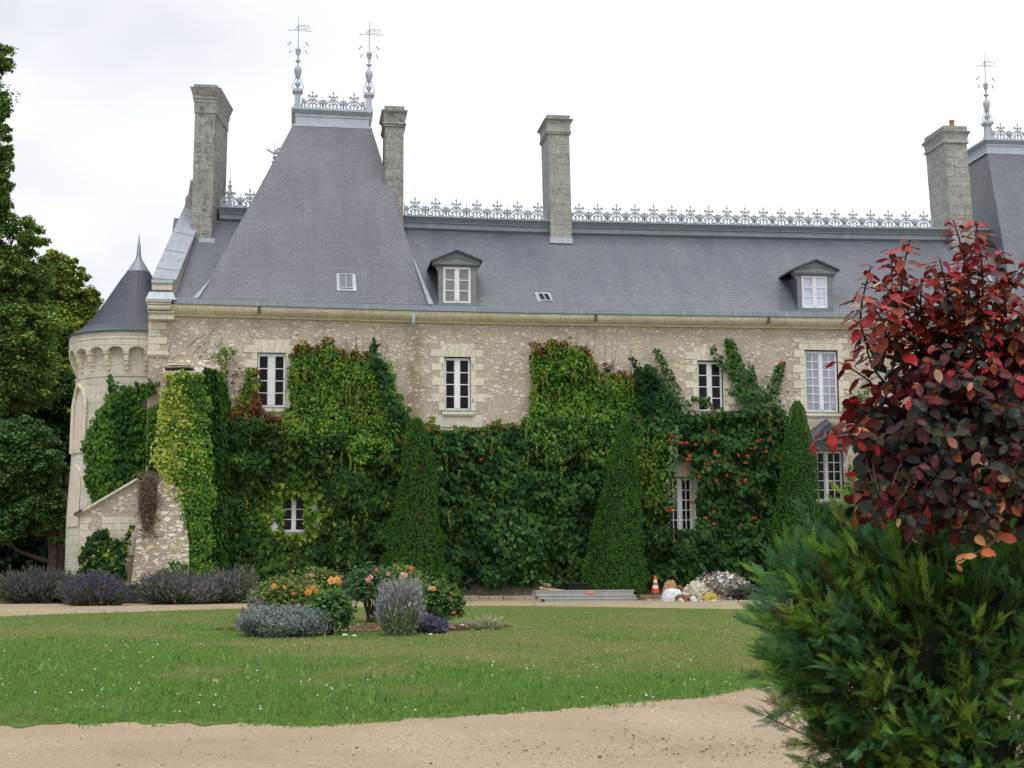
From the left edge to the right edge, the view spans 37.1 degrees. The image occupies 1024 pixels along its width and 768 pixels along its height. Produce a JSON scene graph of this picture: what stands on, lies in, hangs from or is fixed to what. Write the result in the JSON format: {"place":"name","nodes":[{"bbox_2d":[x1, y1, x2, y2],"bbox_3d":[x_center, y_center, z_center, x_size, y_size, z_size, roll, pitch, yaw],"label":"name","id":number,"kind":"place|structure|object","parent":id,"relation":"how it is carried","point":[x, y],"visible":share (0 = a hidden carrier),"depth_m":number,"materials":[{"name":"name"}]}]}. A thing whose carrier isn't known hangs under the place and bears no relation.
{"place":"outdoors","nodes":[
{"label":"outdoors","id":0,"kind":"place"},
{"bbox_2d":[159,561,187,574],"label":"creeper","id":1,"kind":"object","parent":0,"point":[176,564],"visible":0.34,"depth_m":47.94,"materials":[{"name":"green plant"}]},
{"bbox_2d":[1,625,735,711],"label":"daisies","id":2,"kind":"object","parent":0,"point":[349,684],"visible":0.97,"depth_m":19.24,"materials":[{"name":"white plant"}]},
{"bbox_2d":[0,571,752,721],"bbox_3d":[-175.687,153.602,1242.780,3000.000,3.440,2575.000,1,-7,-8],"label":"ground","id":3,"kind":"structure","parent":0,"point":[1,572],"depth_m":50.62,"materials":[{"name":"soil"}]},
{"bbox_2d":[0,412,53,572],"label":"wood","id":4,"kind":"object","parent":3,"relation":"on","point":[33,545],"visible":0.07,"depth_m":83.62,"materials":[{"name":"green plant"}]},
{"bbox_2d":[0,43,67,418],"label":"tree","id":5,"kind":"object","parent":3,"relation":"on","point":[27,335],"visible":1,"depth_m":60.31,"materials":[{"name":"green plant"}]},
{"bbox_2d":[0,413,69,573],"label":"tree","id":6,"kind":"object","parent":3,"relation":"on","point":[32,494],"visible":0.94,"depth_m":56.49,"materials":[{"name":"green plant"}]},
{"bbox_2d":[1,369,74,577],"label":"tree","id":7,"kind":"object","parent":3,"relation":"on","point":[56,417],"visible":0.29,"depth_m":66.49,"materials":[{"name":"green plant"}]},
{"bbox_2d":[0,563,76,603],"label":"lavender","id":8,"kind":"object","parent":3,"relation":"on","point":[37,585],"visible":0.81,"depth_m":49.60,"materials":[{"name":"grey plant"}]},
{"bbox_2d":[19,248,104,482],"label":"tree","id":9,"kind":"object","parent":3,"relation":"on","point":[77,305],"visible":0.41,"depth_m":72.14,"materials":[{"name":"green plant"}]},
{"bbox_2d":[378,416,448,587],"bbox_3d":[-3.237,4.095,49.988,2.430,6.196,2.456,1,-7,-8],"label":"conifer","id":10,"kind":"object","parent":3,"relation":"on","point":[413,537],"visible":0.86,"depth_m":49.58,"materials":[{"name":"green plant"}]},
{"bbox_2d":[65,16,1023,602],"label":"chateau","id":11,"kind":"structure","parent":3,"relation":"on","point":[319,238],"depth_m":54.09,"materials":[{"name":"stone"}]},
{"bbox_2d":[76,525,135,580],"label":"ivy","id":12,"kind":"object","parent":11,"relation":"attached to","point":[103,550],"visible":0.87,"depth_m":47.99,"materials":[{"name":"green plant"}]},
{"bbox_2d":[80,374,161,503],"bbox_3d":[-13.065,1.840,51.324,3.464,4.646,1.130,-2,-7,16],"label":"ivy","id":13,"kind":"object","parent":11,"relation":"attached to","point":[115,445],"visible":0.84,"depth_m":51.20,"materials":[{"name":"green plant"}]},
{"bbox_2d":[131,469,165,543],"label":"dead vine","id":14,"kind":"object","parent":11,"relation":"on","point":[148,500],"visible":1,"depth_m":48.51,"materials":[{"name":"brown plant"}]},
{"bbox_2d":[149,367,236,577],"bbox_3d":[-9.939,3.038,49.657,3.626,7.221,1.927,6,-9,-42],"label":"creeper","id":15,"kind":"object","parent":11,"relation":"attached to","point":[197,499],"visible":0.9,"depth_m":49.35,"materials":[{"name":"green plant"}]},
{"bbox_2d":[165,330,238,359],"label":"creeper","id":16,"kind":"object","parent":11,"relation":"attached to","point":[199,346],"visible":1,"depth_m":51.59,"materials":[{"name":"brown plant"}]},
{"bbox_2d":[217,347,236,378],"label":"creeper","id":17,"kind":"object","parent":11,"relation":"attached to","point":[234,352],"visible":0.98,"depth_m":51.31,"materials":[{"name":"green plant"}]},
{"bbox_2d":[231,359,244,414],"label":"creeper","id":18,"kind":"object","parent":11,"relation":"attached to","point":[235,383],"visible":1,"depth_m":51.47,"materials":[{"name":"red plant"}]},
{"bbox_2d":[230,367,299,445],"bbox_3d":[-8.243,0.737,51.398,2.628,2.997,0.599,1,-7,-8],"label":"creeper","id":19,"kind":"object","parent":11,"relation":"attached to","point":[254,394],"visible":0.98,"depth_m":51.39,"materials":[{"name":"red plant"}]},
{"bbox_2d":[244,339,293,418],"bbox_3d":[-8.183,-0.159,51.805,1.814,2.707,0.335,1,-7,-8],"label":"window","id":20,"kind":"structure","parent":11,"relation":"in","point":[272,367],"depth_m":51.88,"materials":[{"name":"white paint"}]},
{"bbox_2d":[277,491,310,536],"bbox_3d":[-7.337,4.322,51.371,1.495,1.699,0.335,1,-7,-8],"label":"window","id":21,"kind":"structure","parent":11,"relation":"in","point":[292,518],"depth_m":51.46,"materials":[{"name":"white paint"}]},
{"bbox_2d":[225,415,411,588],"bbox_3d":[-6.277,3.958,50.986,6.720,5.909,1.212,1,-7,-8],"label":"ivy","id":22,"kind":"object","parent":11,"relation":"attached to","point":[354,518],"visible":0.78,"depth_m":50.97,"materials":[{"name":"green plant"}]},
{"bbox_2d":[278,336,411,473],"bbox_3d":[-5.475,0.666,51.598,4.776,4.872,0.974,1,-7,-8],"label":"virginia creeper","id":23,"kind":"object","parent":11,"relation":"attached to","point":[352,375],"visible":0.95,"depth_m":51.69,"materials":[{"name":"green plant"}]},
{"bbox_2d":[367,337,411,433],"bbox_3d":[-4.110,0.052,51.703,1.554,3.319,0.530,1,-7,-8],"label":"wisteria","id":24,"kind":"object","parent":11,"relation":"attached to","point":[401,413],"visible":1,"depth_m":51.67,"materials":[{"name":"green plant"}]},
{"bbox_2d":[431,344,483,426],"bbox_3d":[-1.885,0.055,52.669,1.859,2.892,0.335,1,-7,-8],"label":"window","id":25,"kind":"structure","parent":11,"relation":"in","point":[455,377],"depth_m":52.71,"materials":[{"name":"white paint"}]},
{"bbox_2d":[379,384,644,591],"bbox_3d":[0.111,3.680,51.742,9.243,7.712,1.311,1,-7,-8],"label":"ivy","id":26,"kind":"object","parent":11,"relation":"attached to","point":[491,475],"visible":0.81,"depth_m":51.77,"materials":[{"name":"green plant"}]},
{"bbox_2d":[514,494,529,525],"bbox_3d":[0.286,4.188,52.516,0.861,1.494,0.214,1,-7,-8],"label":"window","id":27,"kind":"structure","parent":11,"relation":"in","point":[518,510],"depth_m":52.53,"materials":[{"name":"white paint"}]},
{"bbox_2d":[523,336,682,526],"bbox_3d":[3.214,1.611,52.661,5.778,7.043,1.069,1,-7,-8],"label":"virginia creeper","id":28,"kind":"object","parent":11,"relation":"attached to","point":[563,365],"visible":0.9,"depth_m":52.79,"materials":[{"name":"green plant"}]},
{"bbox_2d":[628,357,689,431],"bbox_3d":[5.152,0.391,53.104,2.295,2.715,0.712,1,-7,-8],"label":"wisteria","id":29,"kind":"object","parent":11,"relation":"attached to","point":[655,387],"visible":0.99,"depth_m":53.01,"materials":[{"name":"green plant"}]},
{"bbox_2d":[667,462,694,530],"bbox_3d":[5.859,3.955,53.333,1.522,2.423,0.214,1,-7,-8],"label":"window","id":30,"kind":"structure","parent":11,"relation":"in","point":[681,515],"depth_m":53.36,"materials":[{"name":"white paint"}]},
{"bbox_2d":[684,348,735,415],"bbox_3d":[6.997,0.021,53.928,1.840,2.607,0.335,1,-7,-8],"label":"window","id":31,"kind":"structure","parent":11,"relation":"in","point":[706,381],"depth_m":53.99,"materials":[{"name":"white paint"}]},
{"bbox_2d":[599,337,1010,589],"bbox_3d":[10.958,2.779,53.465,16.315,8.952,1.156,1,-7,-8],"label":"trumpet vine","id":32,"kind":"object","parent":11,"relation":"attached to","point":[732,457],"visible":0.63,"depth_m":52.89,"materials":[{"name":"green plant"}]},
{"bbox_2d":[793,338,849,421],"bbox_3d":[11.039,-0.139,54.519,2.088,3.024,0.335,1,-7,-8],"label":"window","id":33,"kind":"structure","parent":11,"relation":"in","point":[821,400],"depth_m":54.58,"materials":[{"name":"white paint"}]},
{"bbox_2d":[812,442,851,500],"bbox_3d":[11.148,3.111,54.185,1.824,2.094,0.214,1,-7,-8],"label":"window","id":34,"kind":"structure","parent":11,"relation":"in","point":[830,466],"depth_m":54.25,"materials":[{"name":"white paint"}]},
{"bbox_2d":[842,464,858,503],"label":"creeper","id":35,"kind":"object","parent":11,"relation":"attached to","point":[850,488],"visible":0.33,"depth_m":53.87,"materials":[{"name":"green plant"}]},
{"bbox_2d":[842,387,869,415],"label":"creeper","id":36,"kind":"object","parent":11,"relation":"attached to","point":[860,399],"visible":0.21,"depth_m":54.32,"materials":[{"name":"green plant"}]},
{"bbox_2d":[581,418,647,596],"bbox_3d":[3.360,4.184,50.945,2.309,6.188,2.339,1,-7,-8],"label":"conifer","id":37,"kind":"object","parent":3,"relation":"on","point":[614,564],"visible":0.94,"depth_m":50.41,"materials":[{"name":"green plant"}]},
{"bbox_2d":[766,399,821,597],"bbox_3d":[9.552,3.904,51.843,2.082,6.901,2.139,1,-7,-8],"label":"conifer","id":38,"kind":"object","parent":3,"relation":"on","point":[797,477],"visible":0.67,"depth_m":51.57,"materials":[{"name":"green plant"}]},
{"bbox_2d":[730,469,1023,767],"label":"feathery shrub","id":39,"kind":"object","parent":3,"relation":"on","point":[905,647],"visible":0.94,"depth_m":8.86,"materials":[{"name":"green plant"}]},
{"bbox_2d":[809,218,1023,587],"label":"red leaved tree","id":40,"kind":"object","parent":3,"relation":"on","point":[940,448],"visible":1,"depth_m":8.33,"materials":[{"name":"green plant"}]},
{"bbox_2d":[0,603,788,729],"bbox_3d":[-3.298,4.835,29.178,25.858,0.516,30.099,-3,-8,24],"label":"lawn","id":41,"kind":"structure","parent":0,"point":[363,621],"depth_m":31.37,"materials":[{"name":"plant"}]},
{"bbox_2d":[232,600,334,636],"bbox_3d":[-4.437,4.544,29.509,2.027,0.740,1.662,1,-7,-8],"label":"santolina","id":42,"kind":"object","parent":41,"relation":"on","point":[262,620],"visible":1,"depth_m":29.18,"materials":[{"name":"grey plant"}]},
{"bbox_2d":[245,570,326,609],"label":"rose bush","id":43,"kind":"object","parent":41,"relation":"on","point":[279,591],"visible":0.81,"depth_m":35.84,"materials":[{"name":"green plant"}]},
{"bbox_2d":[296,563,344,595],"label":"rose bush","id":44,"kind":"object","parent":41,"relation":"on","point":[328,578],"visible":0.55,"depth_m":37.86,"materials":[{"name":"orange plant"}]},
{"bbox_2d":[304,588,356,634],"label":"rose bush","id":45,"kind":"object","parent":41,"relation":"on","point":[339,607],"visible":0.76,"depth_m":29.93,"materials":[{"name":"green plant"}]},
{"bbox_2d":[211,623,512,630],"bbox_3d":[-3.120,5.136,32.332,6.420,0.080,2.916,1,-7,-8],"label":"bark mulch bed","id":46,"kind":"object","parent":41,"relation":"on","point":[372,626],"visible":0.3,"depth_m":31.77,"materials":[{"name":"brown wood"}]},
{"bbox_2d":[235,588,263,629],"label":"lavender","id":47,"kind":"object","parent":46,"relation":"on","point":[255,604],"visible":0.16,"depth_m":31.21,"materials":[{"name":"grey plant"}]},
{"bbox_2d":[339,560,401,621],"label":"rose bush","id":48,"kind":"object","parent":41,"relation":"on","point":[366,583],"visible":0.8,"depth_m":34.69,"materials":[{"name":"green plant"}]},
{"bbox_2d":[370,572,427,636],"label":"lavender","id":49,"kind":"object","parent":41,"relation":"on","point":[399,607],"visible":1,"depth_m":29.35,"materials":[{"name":"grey plant"}]},
{"bbox_2d":[385,559,428,587],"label":"rose bush","id":50,"kind":"object","parent":41,"relation":"on","point":[414,572],"visible":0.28,"depth_m":36.46,"materials":[{"name":"green plant"}]},
{"bbox_2d":[415,613,451,633],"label":"lavender","id":51,"kind":"object","parent":41,"relation":"on","point":[431,623],"visible":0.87,"depth_m":30.21,"materials":[{"name":"purple plant"}]},
{"bbox_2d":[419,574,472,620],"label":"rose bush","id":52,"kind":"object","parent":41,"relation":"on","point":[442,601],"visible":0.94,"depth_m":31.21,"materials":[{"name":"green plant"}]},
{"bbox_2d":[466,612,506,629],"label":"dry grass","id":53,"kind":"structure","parent":41,"relation":"on","point":[486,623],"depth_m":31.57,"materials":[{"name":"beige plant"}]},
{"bbox_2d":[0,598,840,615],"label":"path","id":54,"kind":"structure","parent":0,"point":[23,609],"depth_m":44.19,"materials":[{"name":"beige gravel"}]},
{"bbox_2d":[53,568,133,605],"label":"lavender","id":55,"kind":"object","parent":54,"relation":"on","point":[92,588],"visible":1,"depth_m":45.06,"materials":[{"name":"purple plant"}]},
{"bbox_2d":[128,566,225,604],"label":"lavender","id":56,"kind":"object","parent":54,"relation":"on","point":[172,588],"visible":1,"depth_m":46.33,"materials":[{"name":"purple plant"}]},
{"bbox_2d":[189,561,262,603],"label":"lavender","id":57,"kind":"object","parent":54,"relation":"on","point":[236,586],"visible":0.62,"depth_m":47.56,"materials":[{"name":"purple plant"}]},
{"bbox_2d":[271,599,502,601],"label":"edging stones","id":58,"kind":"object","parent":54,"relation":"on","point":[465,600],"visible":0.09,"depth_m":50.22,"materials":[{"name":"grey stone"}]},
{"bbox_2d":[566,583,588,589],"bbox_3d":[2.146,6.803,49.990,0.655,0.608,0.680,1,-7,-8],"label":"plastic crate","id":59,"kind":"object","parent":54,"relation":"on","point":[577,586],"visible":0.48,"depth_m":49.72,"materials":[{"name":"black plastic"}]},
{"bbox_2d":[541,598,637,601],"bbox_3d":[2.426,6.808,48.035,2.986,0.149,0.600,1,-7,-8],"label":"scaffold plank","id":60,"kind":"object","parent":54,"relation":"on","point":[585,599],"visible":0.59,"depth_m":47.75,"materials":[{"name":"wood"}]},
{"bbox_2d":[535,595,636,598],"bbox_3d":[2.332,6.698,48.056,3.164,0.111,0.600,1,-7,-8],"label":"scaffold plank","id":61,"kind":"object","parent":60,"relation":"on","point":[584,596],"visible":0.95,"depth_m":47.78,"materials":[{"name":"wood"}]},
{"bbox_2d":[533,590,634,595],"bbox_3d":[2.254,6.574,48.074,3.161,0.176,0.612,1,-7,-8],"label":"scaffold plank","id":62,"kind":"object","parent":61,"relation":"on","point":[576,592],"visible":0.98,"depth_m":47.79,"materials":[{"name":"wood"}]},
{"bbox_2d":[539,587,560,589],"bbox_3d":[1.263,6.433,47.815,0.825,0.174,0.200,1,-7,-8],"label":"timber offcut","id":63,"kind":"object","parent":62,"relation":"on","point":[543,588],"visible":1,"depth_m":47.70,"materials":[{"name":"beige wood"}]},
{"bbox_2d":[464,594,776,600],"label":"stone kerb","id":64,"kind":"structure","parent":54,"relation":"on","point":[473,598],"depth_m":50.47,"materials":[{"name":"grey stone"}]},
{"bbox_2d":[640,594,651,598],"bbox_3d":[4.309,6.869,49.210,0.353,0.180,0.400,1,-7,-8],"label":"timber plank","id":65,"kind":"object","parent":54,"relation":"on","point":[645,597],"visible":0.78,"depth_m":49.02,"materials":[{"name":"brown wood"}]},
{"bbox_2d":[646,599,660,600],"bbox_3d":[4.480,6.844,48.321,0.508,0.064,0.200,1,-7,-8],"label":"timber plank","id":66,"kind":"object","parent":54,"relation":"on","point":[653,599],"visible":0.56,"depth_m":48.22,"materials":[{"name":"beige wood"}]},
{"bbox_2d":[651,576,659,598],"bbox_3d":[4.703,6.693,50.101,0.268,0.788,0.268,1,-7,-8],"label":"traffic cone","id":67,"kind":"object","parent":54,"relation":"on","point":[655,592],"visible":0.98,"depth_m":50.02,"materials":[{"name":"orange plastic"}]},
{"bbox_2d":[662,580,676,593],"bbox_3d":[5.022,6.595,48.760,0.585,0.693,0.608,1,-7,-8],"label":"paper sack","id":68,"kind":"object","parent":54,"relation":"on","point":[668,584],"visible":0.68,"depth_m":48.59,"materials":[{"name":"beige paper"}]},
{"bbox_2d":[661,588,681,600],"bbox_3d":[5.056,6.663,48.221,0.690,0.425,0.604,1,-7,-8],"label":"white sack","id":69,"kind":"object","parent":54,"relation":"on","point":[671,594],"visible":0.78,"depth_m":48.01,"materials":[{"name":"plastic"}]},
{"bbox_2d":[676,585,684,592],"bbox_3d":[5.479,6.728,49.208,0.585,0.534,0.762,5,-9,-35],"label":"brown wrapping","id":70,"kind":"object","parent":54,"relation":"on","point":[680,587],"visible":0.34,"depth_m":49.13,"materials":[{"name":"paper"}]},
{"bbox_2d":[674,594,696,600],"bbox_3d":[5.412,6.665,47.532,0.759,0.250,0.747,1,-7,-8],"label":"torn bag","id":71,"kind":"object","parent":54,"relation":"on","point":[683,597],"visible":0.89,"depth_m":47.45,"materials":[{"name":"brown paper"}]},
{"bbox_2d":[689,595,696,600],"bbox_3d":[5.584,6.664,47.380,0.305,0.214,0.324,-6,-9,38],"label":"plaster lump","id":72,"kind":"object","parent":54,"relation":"on","point":[693,597],"visible":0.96,"depth_m":47.26,"materials":[{"name":"white stone"}]},
{"bbox_2d":[682,581,708,600],"bbox_3d":[5.876,6.631,48.975,1.028,0.666,0.961,1,-7,-8],"label":"cream sheeting","id":73,"kind":"object","parent":54,"relation":"on","point":[698,589],"visible":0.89,"depth_m":48.61,"materials":[{"name":"plastic"}]},
{"bbox_2d":[704,592,717,600],"bbox_3d":[6.329,6.764,48.601,0.493,0.305,0.307,1,-7,-8],"label":"yellow rag","id":74,"kind":"object","parent":54,"relation":"on","point":[708,596],"visible":0.91,"depth_m":48.48,"materials":[{"name":"fabric"}]},
{"bbox_2d":[693,569,750,599],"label":"rubble fragments","id":75,"kind":"object","parent":54,"relation":"on","point":[714,575],"visible":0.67,"depth_m":49.11,"materials":[{"name":"stone"}]},
{"bbox_2d":[699,577,748,599],"bbox_3d":[6.809,6.622,49.636,2.145,0.834,1.635,1,-7,-8],"label":"rubble mound","id":76,"kind":"object","parent":54,"relation":"on","point":[720,591],"visible":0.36,"depth_m":48.92,"materials":[{"name":"grey stone"}]},
{"bbox_2d":[700,599,755,600],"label":"plaster crumbs","id":77,"kind":"object","parent":54,"relation":"on","point":[727,599],"visible":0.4,"depth_m":48.06,"materials":[{"name":"stone"}]},
{"bbox_2d":[730,584,763,599],"bbox_3d":[7.519,6.705,49.173,1.427,0.550,1.347,5,-9,-38],"label":"black sheeting","id":78,"kind":"object","parent":54,"relation":"on","point":[744,597],"visible":0.32,"depth_m":48.69,"materials":[{"name":"black plastic"}]},
{"bbox_2d":[724,587,766,597],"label":"black folds","id":79,"kind":"object","parent":78,"relation":"on","point":[737,592],"visible":0.61,"depth_m":48.53,"materials":[{"name":"black plastic"}]},
{"bbox_2d":[0,672,1023,767],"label":"gravel path","id":80,"kind":"structure","parent":0,"point":[147,747],"depth_m":13.74,"materials":[{"name":"beige gravel"}]},
{"bbox_2d":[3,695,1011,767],"bbox_3d":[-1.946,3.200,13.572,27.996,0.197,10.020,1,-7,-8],"label":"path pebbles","id":81,"kind":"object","parent":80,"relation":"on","point":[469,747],"visible":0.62,"depth_m":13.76,"materials":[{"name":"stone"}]},
{"bbox_2d":[280,730,808,765],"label":"leaf litter","id":82,"kind":"object","parent":80,"relation":"on","point":[600,756],"visible":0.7,"depth_m":13.22,"materials":[{"name":"brown plant"}]},
{"bbox_2d":[0,0,1023,308],"label":"sky","id":83,"kind":"structure","parent":0,"point":[825,106],"materials":[{"name":"white"}]}
]}

